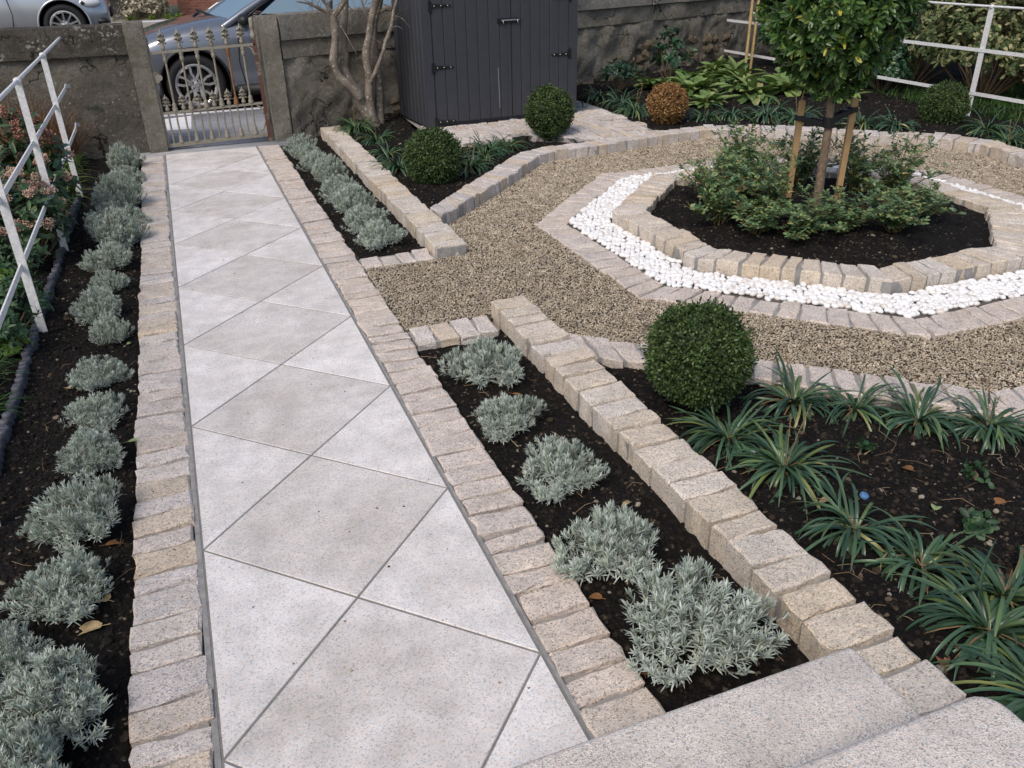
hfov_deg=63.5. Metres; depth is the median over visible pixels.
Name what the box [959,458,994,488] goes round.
seedling
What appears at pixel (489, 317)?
gravel path
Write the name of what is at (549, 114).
box ball
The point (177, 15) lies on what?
grass tuft
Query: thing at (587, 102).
strap leaf clump
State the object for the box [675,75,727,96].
broad leaf plant
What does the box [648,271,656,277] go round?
white pebble
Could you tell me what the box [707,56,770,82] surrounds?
broad leaf plant
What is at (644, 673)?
fallen leaf
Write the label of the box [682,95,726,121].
strap leaf clump
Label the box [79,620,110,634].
fallen leaf
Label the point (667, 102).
box ball
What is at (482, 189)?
raised kerb
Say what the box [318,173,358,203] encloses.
lavender plant
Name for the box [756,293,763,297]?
white pebble
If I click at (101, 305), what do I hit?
lavender plant
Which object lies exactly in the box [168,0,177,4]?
brick house
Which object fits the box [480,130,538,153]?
strap leaf clump
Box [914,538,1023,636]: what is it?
strap leaf clump
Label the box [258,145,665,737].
sett edging
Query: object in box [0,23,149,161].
garden wall
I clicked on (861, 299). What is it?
white pebble
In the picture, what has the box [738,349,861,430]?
strap leaf clump
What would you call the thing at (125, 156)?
lavender plant
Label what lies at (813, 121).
tree tie
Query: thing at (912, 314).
white pebble
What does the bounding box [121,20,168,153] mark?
gate pillar
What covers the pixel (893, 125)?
strap leaf clump
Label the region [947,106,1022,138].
strap leaf clump
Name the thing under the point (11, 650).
lavender plant
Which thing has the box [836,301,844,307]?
white pebble
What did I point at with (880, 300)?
white pebble
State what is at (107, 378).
lavender plant
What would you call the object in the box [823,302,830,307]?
white pebble
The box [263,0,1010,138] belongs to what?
garden wall
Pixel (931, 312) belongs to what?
white pebble
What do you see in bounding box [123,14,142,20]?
grass tuft
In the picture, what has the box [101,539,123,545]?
fallen leaf
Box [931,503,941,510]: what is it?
fallen leaf
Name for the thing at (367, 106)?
bare tree
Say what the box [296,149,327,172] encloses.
lavender plant
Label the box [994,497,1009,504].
fallen leaf
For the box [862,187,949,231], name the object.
rose bush
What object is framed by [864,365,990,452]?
strap leaf clump
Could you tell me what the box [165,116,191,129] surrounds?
pavement patch
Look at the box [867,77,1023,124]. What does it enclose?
lawn grass
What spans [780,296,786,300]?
white pebble
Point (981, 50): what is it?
white railing
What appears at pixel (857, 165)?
rose bush
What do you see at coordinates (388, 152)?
strap leaf clump
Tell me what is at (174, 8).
ground
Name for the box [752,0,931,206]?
lollipop tree
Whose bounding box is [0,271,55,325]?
ground plant
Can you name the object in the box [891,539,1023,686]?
strap leaf clump
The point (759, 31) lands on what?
dark shrub
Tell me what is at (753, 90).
broad leaf plant
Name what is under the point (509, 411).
lavender plant
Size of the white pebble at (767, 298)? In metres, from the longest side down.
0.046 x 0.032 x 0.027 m
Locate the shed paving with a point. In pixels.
(592, 123)
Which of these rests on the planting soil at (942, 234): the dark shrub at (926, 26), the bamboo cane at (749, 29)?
the bamboo cane at (749, 29)
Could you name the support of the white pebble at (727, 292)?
on the pebble bedding
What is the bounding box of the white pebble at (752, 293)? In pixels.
[749,290,757,296]
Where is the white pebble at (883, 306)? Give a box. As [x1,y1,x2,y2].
[880,304,887,309]
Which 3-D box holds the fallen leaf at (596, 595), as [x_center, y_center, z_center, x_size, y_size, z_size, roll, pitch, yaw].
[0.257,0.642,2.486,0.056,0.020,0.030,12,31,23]
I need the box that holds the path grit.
[143,158,567,709]
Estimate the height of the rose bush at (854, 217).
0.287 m
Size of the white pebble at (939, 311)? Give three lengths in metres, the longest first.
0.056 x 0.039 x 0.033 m
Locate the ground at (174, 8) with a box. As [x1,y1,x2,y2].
[169,5,178,16]
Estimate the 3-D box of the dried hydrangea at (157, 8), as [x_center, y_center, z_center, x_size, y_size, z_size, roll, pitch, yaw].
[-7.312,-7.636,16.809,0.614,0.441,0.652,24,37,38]
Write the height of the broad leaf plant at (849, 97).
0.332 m
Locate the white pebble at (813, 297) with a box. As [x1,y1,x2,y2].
[808,295,817,299]
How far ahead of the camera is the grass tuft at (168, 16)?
16.81 m
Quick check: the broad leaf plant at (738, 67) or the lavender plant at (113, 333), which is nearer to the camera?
the lavender plant at (113, 333)
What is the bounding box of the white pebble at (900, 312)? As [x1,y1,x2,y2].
[896,310,904,315]
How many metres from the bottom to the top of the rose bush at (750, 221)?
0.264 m
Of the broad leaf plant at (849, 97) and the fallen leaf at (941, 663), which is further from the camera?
the broad leaf plant at (849, 97)
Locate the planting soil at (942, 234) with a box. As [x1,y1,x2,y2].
[0,46,1023,767]
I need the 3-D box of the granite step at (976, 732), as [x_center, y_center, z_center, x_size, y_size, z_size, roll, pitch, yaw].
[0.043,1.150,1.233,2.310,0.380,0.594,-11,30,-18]
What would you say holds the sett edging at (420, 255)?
on the planting soil at (942, 234)
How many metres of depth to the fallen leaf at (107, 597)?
2.53 m
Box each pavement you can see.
[112,17,172,27]
[164,109,412,143]
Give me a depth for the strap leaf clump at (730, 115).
8.73 m
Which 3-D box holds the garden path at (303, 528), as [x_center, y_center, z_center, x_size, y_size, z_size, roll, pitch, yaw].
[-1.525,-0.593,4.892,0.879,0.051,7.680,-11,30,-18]
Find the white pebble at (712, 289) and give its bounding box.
[708,287,717,291]
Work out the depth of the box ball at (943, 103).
8.04 m
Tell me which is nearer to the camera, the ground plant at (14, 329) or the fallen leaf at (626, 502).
the fallen leaf at (626, 502)
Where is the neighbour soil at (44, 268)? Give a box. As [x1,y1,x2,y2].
[0,156,86,422]
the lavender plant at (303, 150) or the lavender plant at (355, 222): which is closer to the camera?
the lavender plant at (355, 222)
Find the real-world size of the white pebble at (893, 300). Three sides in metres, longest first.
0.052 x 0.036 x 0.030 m
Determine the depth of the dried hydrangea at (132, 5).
16.56 m
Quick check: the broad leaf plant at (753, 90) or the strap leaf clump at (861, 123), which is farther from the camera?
the broad leaf plant at (753, 90)
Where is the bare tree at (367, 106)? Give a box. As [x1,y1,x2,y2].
[295,0,409,126]
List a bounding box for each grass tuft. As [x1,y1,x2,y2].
[0,344,30,395]
[0,379,38,418]
[23,157,96,189]
[49,151,91,171]
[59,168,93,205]
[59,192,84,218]
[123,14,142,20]
[147,12,157,19]
[160,11,174,18]
[171,11,182,17]
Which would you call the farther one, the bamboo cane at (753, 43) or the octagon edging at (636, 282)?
the bamboo cane at (753, 43)
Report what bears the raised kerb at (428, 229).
on the planting soil at (942, 234)
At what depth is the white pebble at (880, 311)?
4.26 m
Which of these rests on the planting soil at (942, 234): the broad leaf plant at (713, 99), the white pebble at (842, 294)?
the broad leaf plant at (713, 99)
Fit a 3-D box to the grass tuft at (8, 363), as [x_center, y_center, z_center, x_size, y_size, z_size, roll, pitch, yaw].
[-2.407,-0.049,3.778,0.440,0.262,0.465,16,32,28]
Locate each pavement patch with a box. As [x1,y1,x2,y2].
[142,20,164,22]
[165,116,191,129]
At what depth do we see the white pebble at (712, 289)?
4.58 m
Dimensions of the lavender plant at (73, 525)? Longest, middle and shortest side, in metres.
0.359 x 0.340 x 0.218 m
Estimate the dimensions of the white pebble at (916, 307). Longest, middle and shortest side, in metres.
0.058 x 0.039 x 0.034 m
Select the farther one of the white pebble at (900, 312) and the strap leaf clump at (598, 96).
the strap leaf clump at (598, 96)
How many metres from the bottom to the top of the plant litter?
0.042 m
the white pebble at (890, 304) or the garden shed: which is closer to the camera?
the white pebble at (890, 304)
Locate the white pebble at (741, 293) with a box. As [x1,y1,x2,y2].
[738,291,745,295]
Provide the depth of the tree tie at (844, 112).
5.57 m
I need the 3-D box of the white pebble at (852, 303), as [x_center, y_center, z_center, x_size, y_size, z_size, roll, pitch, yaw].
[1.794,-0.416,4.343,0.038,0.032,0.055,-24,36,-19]
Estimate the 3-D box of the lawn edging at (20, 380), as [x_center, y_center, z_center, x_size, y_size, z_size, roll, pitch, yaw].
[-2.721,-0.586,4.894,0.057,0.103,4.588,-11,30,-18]
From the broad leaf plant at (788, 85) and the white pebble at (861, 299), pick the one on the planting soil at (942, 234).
the broad leaf plant at (788, 85)
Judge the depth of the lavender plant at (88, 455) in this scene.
3.12 m
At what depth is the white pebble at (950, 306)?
4.29 m
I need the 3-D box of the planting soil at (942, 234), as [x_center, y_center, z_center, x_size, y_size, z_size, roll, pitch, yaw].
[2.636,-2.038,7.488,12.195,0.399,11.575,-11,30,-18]
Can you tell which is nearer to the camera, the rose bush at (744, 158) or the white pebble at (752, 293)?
the white pebble at (752, 293)
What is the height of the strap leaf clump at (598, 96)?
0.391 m
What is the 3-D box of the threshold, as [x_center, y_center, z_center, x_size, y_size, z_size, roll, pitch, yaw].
[-2.967,-2.362,8.293,1.450,0.048,0.490,-11,30,-18]
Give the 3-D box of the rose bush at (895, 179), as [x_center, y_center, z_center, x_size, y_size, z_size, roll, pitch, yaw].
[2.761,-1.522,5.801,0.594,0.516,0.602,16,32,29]
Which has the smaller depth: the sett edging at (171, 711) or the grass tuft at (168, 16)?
the sett edging at (171, 711)
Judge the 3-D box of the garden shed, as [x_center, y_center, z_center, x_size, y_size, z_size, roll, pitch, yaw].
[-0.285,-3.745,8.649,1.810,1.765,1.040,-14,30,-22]
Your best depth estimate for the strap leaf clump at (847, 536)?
2.72 m
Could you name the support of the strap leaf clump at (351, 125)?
on the planting soil at (942, 234)
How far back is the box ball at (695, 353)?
3.29 m
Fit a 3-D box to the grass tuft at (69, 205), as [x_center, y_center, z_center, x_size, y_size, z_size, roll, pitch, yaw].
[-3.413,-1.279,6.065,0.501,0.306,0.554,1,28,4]
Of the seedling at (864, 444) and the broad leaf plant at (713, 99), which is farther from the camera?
the broad leaf plant at (713, 99)
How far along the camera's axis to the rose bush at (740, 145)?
6.21 m
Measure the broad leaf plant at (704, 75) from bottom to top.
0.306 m
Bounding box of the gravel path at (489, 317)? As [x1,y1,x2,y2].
[364,139,1023,393]
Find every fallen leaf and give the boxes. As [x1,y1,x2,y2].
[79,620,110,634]
[97,590,113,601]
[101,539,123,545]
[589,593,604,598]
[619,500,629,509]
[639,667,647,677]
[819,497,832,502]
[900,465,913,470]
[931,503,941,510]
[935,655,949,674]
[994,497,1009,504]
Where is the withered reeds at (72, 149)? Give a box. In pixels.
[16,99,108,163]
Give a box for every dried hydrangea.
[121,0,152,19]
[137,0,172,18]
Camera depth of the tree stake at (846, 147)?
5.72 m
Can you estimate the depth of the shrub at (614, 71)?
10.06 m
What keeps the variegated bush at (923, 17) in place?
on the neighbour lawn
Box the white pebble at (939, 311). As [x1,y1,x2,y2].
[936,309,945,313]
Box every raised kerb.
[320,126,466,259]
[430,124,1023,224]
[491,295,965,715]
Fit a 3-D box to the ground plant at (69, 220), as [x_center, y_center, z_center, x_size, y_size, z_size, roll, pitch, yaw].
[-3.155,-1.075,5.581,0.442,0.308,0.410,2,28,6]
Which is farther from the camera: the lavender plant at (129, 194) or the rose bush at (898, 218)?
the lavender plant at (129, 194)
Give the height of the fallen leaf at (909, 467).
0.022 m
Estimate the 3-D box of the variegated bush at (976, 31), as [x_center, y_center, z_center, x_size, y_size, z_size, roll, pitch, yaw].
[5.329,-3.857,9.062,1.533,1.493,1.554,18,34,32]
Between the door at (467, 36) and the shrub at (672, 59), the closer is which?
the door at (467, 36)
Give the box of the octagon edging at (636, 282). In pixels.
[535,157,1023,339]
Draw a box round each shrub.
[597,57,642,91]
[649,24,697,79]
[753,0,786,64]
[871,32,918,90]
[900,1,974,63]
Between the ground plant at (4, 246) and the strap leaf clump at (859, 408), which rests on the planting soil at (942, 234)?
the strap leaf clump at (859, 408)
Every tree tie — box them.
[794,114,834,128]
[823,106,858,122]
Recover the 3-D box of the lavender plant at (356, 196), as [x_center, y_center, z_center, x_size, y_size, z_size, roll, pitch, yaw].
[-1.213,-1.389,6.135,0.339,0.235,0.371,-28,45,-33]
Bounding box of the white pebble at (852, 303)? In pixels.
[849,301,856,306]
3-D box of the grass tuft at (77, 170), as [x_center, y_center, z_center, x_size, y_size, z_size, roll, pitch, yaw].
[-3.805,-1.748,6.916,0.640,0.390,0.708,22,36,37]
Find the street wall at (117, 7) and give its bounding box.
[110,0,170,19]
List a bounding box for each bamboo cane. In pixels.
[744,0,753,70]
[749,0,759,72]
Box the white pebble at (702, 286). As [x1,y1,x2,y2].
[699,283,706,289]
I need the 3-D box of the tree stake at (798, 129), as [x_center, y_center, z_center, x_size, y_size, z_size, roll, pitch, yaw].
[1.998,-1.583,5.873,0.043,0.846,0.145,6,29,13]
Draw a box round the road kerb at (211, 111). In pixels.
[164,107,262,116]
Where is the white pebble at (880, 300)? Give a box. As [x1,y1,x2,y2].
[877,298,884,302]
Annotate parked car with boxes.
[0,0,113,27]
[143,0,391,112]
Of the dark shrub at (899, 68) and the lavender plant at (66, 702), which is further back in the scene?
the dark shrub at (899, 68)
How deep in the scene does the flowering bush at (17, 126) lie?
5.55 m
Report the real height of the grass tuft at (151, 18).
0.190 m
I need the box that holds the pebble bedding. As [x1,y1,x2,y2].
[567,180,1022,318]
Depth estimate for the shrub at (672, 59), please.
10.59 m
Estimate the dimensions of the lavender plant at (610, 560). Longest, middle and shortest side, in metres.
0.402 x 0.386 x 0.198 m
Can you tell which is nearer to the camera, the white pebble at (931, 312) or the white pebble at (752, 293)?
the white pebble at (931, 312)
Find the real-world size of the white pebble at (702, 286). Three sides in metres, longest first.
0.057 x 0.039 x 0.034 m
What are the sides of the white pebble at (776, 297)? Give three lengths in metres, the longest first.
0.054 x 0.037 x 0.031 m
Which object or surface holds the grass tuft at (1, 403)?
on the neighbour soil at (44, 268)
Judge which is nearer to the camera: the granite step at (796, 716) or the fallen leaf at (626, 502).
the granite step at (796, 716)
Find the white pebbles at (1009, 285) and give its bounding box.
[569,166,1023,308]
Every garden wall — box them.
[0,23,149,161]
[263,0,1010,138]
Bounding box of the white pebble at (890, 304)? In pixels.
[886,302,892,307]
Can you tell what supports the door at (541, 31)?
in the garden shed
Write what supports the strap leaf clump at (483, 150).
on the planting soil at (942, 234)
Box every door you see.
[430,0,508,121]
[510,0,567,115]
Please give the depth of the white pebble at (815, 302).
4.36 m
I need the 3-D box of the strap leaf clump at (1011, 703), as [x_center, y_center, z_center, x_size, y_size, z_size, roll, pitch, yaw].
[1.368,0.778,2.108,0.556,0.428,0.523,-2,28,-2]
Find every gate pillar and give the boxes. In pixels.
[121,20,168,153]
[251,14,292,141]
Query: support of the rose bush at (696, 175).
on the planting soil at (942, 234)
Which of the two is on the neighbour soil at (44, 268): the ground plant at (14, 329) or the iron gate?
the ground plant at (14, 329)
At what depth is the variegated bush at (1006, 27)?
9.65 m
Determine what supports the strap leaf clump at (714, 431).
on the planting soil at (942, 234)
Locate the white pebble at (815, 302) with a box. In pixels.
[812,300,819,304]
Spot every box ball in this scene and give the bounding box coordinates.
[401,125,465,184]
[523,82,575,140]
[639,295,759,411]
[645,81,689,124]
[915,79,972,124]
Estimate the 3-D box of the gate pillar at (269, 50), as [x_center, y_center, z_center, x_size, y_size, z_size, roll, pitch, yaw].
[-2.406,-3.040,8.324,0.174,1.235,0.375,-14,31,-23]
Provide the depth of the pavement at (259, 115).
9.22 m
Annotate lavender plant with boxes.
[0,546,113,626]
[0,619,56,687]
[0,643,112,762]
[0,716,69,767]
[16,472,125,555]
[54,426,126,481]
[58,388,129,431]
[65,354,134,391]
[69,286,121,325]
[76,241,132,271]
[82,200,151,227]
[84,206,151,248]
[87,269,130,292]
[88,311,134,345]
[91,170,148,210]
[105,140,145,169]
[107,165,146,183]
[283,133,316,152]
[288,141,323,160]
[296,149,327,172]
[311,154,348,182]
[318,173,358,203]
[331,182,377,213]
[340,204,390,234]
[353,218,407,251]
[437,335,523,389]
[471,392,546,444]
[515,433,610,505]
[550,499,664,586]
[621,553,789,691]
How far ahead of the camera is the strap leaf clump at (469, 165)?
6.96 m
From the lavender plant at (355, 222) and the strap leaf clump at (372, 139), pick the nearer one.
the lavender plant at (355, 222)
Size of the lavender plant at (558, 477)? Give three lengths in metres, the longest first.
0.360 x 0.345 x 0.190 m
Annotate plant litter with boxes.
[12,269,1023,724]
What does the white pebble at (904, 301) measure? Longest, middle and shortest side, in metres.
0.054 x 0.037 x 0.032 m
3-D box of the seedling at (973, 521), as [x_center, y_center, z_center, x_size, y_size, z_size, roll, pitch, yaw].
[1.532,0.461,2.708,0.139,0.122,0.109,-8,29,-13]
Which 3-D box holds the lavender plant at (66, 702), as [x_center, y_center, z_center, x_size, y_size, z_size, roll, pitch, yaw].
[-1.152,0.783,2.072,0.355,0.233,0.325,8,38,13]
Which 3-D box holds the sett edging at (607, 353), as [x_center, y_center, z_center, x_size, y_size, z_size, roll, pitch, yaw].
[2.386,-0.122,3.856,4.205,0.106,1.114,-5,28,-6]
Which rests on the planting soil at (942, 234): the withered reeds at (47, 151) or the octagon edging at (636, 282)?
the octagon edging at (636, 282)
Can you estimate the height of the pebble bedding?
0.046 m
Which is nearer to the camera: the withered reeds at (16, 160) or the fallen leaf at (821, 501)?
the fallen leaf at (821, 501)
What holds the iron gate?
on the threshold
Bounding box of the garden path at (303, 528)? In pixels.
[163,146,594,767]
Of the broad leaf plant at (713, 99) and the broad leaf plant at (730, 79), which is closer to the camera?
the broad leaf plant at (713, 99)
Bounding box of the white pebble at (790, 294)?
[786,292,794,296]
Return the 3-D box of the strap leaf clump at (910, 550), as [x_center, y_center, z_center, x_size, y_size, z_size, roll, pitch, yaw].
[1.271,0.567,2.629,0.448,0.307,0.485,-20,33,-31]
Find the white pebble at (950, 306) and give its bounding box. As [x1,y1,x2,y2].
[946,303,953,309]
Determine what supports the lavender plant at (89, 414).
on the planting soil at (942, 234)
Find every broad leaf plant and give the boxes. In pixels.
[634,76,670,89]
[664,71,694,87]
[669,68,711,79]
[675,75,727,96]
[688,89,731,107]
[696,55,730,73]
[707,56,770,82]
[714,69,759,91]
[723,76,779,104]
[757,66,821,96]
[817,79,872,103]
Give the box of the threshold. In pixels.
[139,136,288,160]
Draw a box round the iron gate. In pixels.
[145,17,271,147]
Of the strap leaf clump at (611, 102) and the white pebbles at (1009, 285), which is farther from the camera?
the strap leaf clump at (611, 102)
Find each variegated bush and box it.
[888,0,999,82]
[913,0,1023,98]
[953,0,1023,83]
[999,34,1023,82]
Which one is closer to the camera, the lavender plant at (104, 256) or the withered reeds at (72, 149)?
the lavender plant at (104, 256)
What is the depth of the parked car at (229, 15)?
10.16 m
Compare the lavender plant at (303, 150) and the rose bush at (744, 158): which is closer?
the rose bush at (744, 158)
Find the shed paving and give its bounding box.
[401,100,651,146]
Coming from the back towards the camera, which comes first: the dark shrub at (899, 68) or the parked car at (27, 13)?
the parked car at (27, 13)
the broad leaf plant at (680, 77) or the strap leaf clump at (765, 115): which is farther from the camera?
the broad leaf plant at (680, 77)
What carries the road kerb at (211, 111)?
on the road
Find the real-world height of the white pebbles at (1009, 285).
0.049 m
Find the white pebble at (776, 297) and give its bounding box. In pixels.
[773,294,780,300]
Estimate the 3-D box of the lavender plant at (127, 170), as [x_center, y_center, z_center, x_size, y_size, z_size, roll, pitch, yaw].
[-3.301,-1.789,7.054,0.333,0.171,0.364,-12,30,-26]
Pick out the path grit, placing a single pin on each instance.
(313, 439)
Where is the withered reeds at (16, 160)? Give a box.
[0,98,40,167]
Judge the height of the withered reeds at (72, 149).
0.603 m
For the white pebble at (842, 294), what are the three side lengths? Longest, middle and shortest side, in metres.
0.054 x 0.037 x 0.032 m
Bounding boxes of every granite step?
[513,648,920,767]
[794,696,1023,767]
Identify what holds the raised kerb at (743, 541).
on the planting soil at (942, 234)
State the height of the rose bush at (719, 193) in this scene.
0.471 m
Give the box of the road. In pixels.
[160,9,1010,113]
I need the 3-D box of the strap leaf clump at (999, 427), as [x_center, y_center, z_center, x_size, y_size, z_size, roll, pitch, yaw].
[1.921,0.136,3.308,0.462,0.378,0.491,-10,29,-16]
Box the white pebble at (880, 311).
[876,309,883,313]
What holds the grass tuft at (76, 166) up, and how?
on the neighbour soil at (44, 268)
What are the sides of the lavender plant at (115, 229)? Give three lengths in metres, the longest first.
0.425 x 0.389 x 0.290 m
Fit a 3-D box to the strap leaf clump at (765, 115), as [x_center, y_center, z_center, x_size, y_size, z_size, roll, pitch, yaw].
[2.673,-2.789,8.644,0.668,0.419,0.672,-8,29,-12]
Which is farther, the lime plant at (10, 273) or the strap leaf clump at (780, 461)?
the lime plant at (10, 273)
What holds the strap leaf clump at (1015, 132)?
on the planting soil at (942, 234)
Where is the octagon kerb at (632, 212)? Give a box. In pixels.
[612,162,1023,294]
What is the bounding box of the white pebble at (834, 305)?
[831,303,838,308]
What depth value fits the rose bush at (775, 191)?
5.49 m
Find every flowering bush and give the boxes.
[0,105,84,233]
[0,166,71,267]
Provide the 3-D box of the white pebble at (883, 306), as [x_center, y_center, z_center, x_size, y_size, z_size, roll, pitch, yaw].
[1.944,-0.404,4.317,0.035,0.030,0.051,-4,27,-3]
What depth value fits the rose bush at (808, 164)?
6.23 m
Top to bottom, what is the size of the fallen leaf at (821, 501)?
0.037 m
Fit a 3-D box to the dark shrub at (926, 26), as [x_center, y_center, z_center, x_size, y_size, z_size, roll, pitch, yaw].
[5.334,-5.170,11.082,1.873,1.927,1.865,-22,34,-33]
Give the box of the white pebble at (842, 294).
[838,292,846,296]
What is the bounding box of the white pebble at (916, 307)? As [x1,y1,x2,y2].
[911,305,920,310]
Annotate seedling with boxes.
[842,436,876,454]
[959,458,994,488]
[959,507,999,540]
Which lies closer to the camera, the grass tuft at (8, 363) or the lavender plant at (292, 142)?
the grass tuft at (8, 363)
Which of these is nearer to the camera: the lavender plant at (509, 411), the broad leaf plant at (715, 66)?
the lavender plant at (509, 411)
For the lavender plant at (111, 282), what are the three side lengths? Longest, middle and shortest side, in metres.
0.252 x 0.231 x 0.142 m
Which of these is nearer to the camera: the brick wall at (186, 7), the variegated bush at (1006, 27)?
the variegated bush at (1006, 27)
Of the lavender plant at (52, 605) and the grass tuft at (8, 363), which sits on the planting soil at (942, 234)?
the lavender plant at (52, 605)
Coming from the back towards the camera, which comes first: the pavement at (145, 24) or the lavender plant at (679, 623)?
the pavement at (145, 24)
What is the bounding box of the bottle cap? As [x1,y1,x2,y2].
[859,491,868,499]
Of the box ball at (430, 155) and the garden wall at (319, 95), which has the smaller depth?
the box ball at (430, 155)
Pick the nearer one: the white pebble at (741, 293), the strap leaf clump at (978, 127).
the white pebble at (741, 293)
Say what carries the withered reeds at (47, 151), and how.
on the neighbour soil at (44, 268)
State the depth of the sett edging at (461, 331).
4.16 m
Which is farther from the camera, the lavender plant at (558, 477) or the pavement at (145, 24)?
the pavement at (145, 24)
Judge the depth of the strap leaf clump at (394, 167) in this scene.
6.96 m
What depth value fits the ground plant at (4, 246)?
4.96 m
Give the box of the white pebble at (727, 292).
[723,290,730,294]
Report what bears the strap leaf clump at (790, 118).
on the planting soil at (942, 234)
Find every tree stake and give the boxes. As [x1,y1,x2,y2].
[785,100,805,197]
[834,98,858,200]
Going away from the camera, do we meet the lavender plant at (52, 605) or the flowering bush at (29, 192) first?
the lavender plant at (52, 605)
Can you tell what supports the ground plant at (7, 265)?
on the neighbour soil at (44, 268)
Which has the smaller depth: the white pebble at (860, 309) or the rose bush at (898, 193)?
the white pebble at (860, 309)
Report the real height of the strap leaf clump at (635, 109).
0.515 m
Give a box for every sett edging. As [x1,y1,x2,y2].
[128,156,214,767]
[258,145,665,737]
[359,248,433,269]
[408,315,498,350]
[569,333,1023,424]
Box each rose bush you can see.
[674,144,758,204]
[684,150,772,224]
[711,118,787,169]
[719,138,780,200]
[721,194,795,234]
[735,148,820,214]
[756,190,844,239]
[772,126,843,185]
[814,185,891,232]
[837,131,905,194]
[859,128,951,198]
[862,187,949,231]
[882,179,965,218]
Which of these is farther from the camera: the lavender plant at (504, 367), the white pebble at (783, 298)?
the white pebble at (783, 298)
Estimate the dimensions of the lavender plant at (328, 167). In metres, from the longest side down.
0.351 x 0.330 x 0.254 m
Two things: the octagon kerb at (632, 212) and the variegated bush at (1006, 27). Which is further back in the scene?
the variegated bush at (1006, 27)
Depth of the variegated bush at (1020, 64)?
8.66 m
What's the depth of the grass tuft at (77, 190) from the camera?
6.44 m
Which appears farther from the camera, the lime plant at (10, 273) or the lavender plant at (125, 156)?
the lavender plant at (125, 156)
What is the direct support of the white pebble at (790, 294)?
on the pebble bedding
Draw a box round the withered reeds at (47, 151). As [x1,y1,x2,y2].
[2,85,80,154]
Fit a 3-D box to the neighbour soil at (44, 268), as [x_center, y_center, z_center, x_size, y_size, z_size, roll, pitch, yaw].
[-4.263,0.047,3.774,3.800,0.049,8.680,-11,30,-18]
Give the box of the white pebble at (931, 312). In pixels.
[926,309,935,314]
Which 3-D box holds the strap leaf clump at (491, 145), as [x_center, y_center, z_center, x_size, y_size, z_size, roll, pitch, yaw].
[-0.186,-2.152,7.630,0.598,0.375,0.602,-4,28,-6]
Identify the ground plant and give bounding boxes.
[0,207,79,242]
[0,237,45,268]
[0,257,42,300]
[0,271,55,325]
[0,304,44,357]
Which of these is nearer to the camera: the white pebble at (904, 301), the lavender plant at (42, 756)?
the lavender plant at (42, 756)
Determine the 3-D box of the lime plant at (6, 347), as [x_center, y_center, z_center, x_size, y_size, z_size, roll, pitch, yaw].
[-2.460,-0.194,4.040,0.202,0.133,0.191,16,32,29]
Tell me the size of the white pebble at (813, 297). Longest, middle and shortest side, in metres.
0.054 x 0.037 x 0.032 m
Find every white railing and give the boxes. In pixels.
[724,1,1023,115]
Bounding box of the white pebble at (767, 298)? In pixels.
[764,296,770,301]
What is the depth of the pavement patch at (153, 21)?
16.21 m
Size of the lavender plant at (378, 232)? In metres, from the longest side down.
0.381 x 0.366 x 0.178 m
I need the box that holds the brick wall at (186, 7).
[177,0,217,15]
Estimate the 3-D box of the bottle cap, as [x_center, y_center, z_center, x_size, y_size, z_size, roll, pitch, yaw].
[1.249,0.395,2.930,0.032,0.012,0.031,0,43,-24]
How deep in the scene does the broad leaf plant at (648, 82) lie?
10.15 m
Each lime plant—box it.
[0,267,24,292]
[0,337,33,356]
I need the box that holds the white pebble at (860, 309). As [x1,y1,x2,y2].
[856,307,864,312]
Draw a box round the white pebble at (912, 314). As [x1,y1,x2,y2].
[908,311,916,317]
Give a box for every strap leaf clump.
[327,100,387,136]
[354,120,397,145]
[364,138,405,159]
[367,144,407,176]
[456,137,499,178]
[462,130,519,155]
[463,132,507,159]
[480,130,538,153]
[576,89,598,107]
[578,82,622,102]
[597,85,645,110]
[610,83,649,120]
[665,395,803,471]
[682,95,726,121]
[702,404,870,516]
[705,103,760,121]
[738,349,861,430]
[739,96,795,124]
[768,89,823,125]
[791,464,936,580]
[800,374,905,437]
[835,96,887,130]
[840,505,1007,627]
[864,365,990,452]
[874,107,926,132]
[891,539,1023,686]
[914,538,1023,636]
[925,377,1023,455]
[931,630,1023,721]
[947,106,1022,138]
[978,111,1023,147]
[1002,121,1023,140]
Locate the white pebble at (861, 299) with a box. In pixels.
[858,296,866,302]
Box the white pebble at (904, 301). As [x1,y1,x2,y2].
[901,299,908,304]
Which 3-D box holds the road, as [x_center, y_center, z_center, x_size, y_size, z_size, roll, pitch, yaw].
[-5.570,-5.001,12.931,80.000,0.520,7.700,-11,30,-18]
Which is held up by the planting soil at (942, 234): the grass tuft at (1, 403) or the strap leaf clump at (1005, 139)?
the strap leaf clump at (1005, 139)
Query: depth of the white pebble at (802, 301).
4.41 m
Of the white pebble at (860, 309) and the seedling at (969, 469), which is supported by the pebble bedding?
the white pebble at (860, 309)
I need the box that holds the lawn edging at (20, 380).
[0,186,83,475]
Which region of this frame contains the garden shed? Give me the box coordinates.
[391,0,577,127]
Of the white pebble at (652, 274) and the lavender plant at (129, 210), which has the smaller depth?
the white pebble at (652, 274)
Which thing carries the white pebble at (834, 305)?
on the pebble bedding
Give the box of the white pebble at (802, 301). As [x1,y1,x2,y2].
[796,298,805,303]
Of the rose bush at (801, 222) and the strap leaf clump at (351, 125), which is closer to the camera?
the rose bush at (801, 222)
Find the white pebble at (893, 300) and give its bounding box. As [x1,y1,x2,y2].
[889,298,896,302]

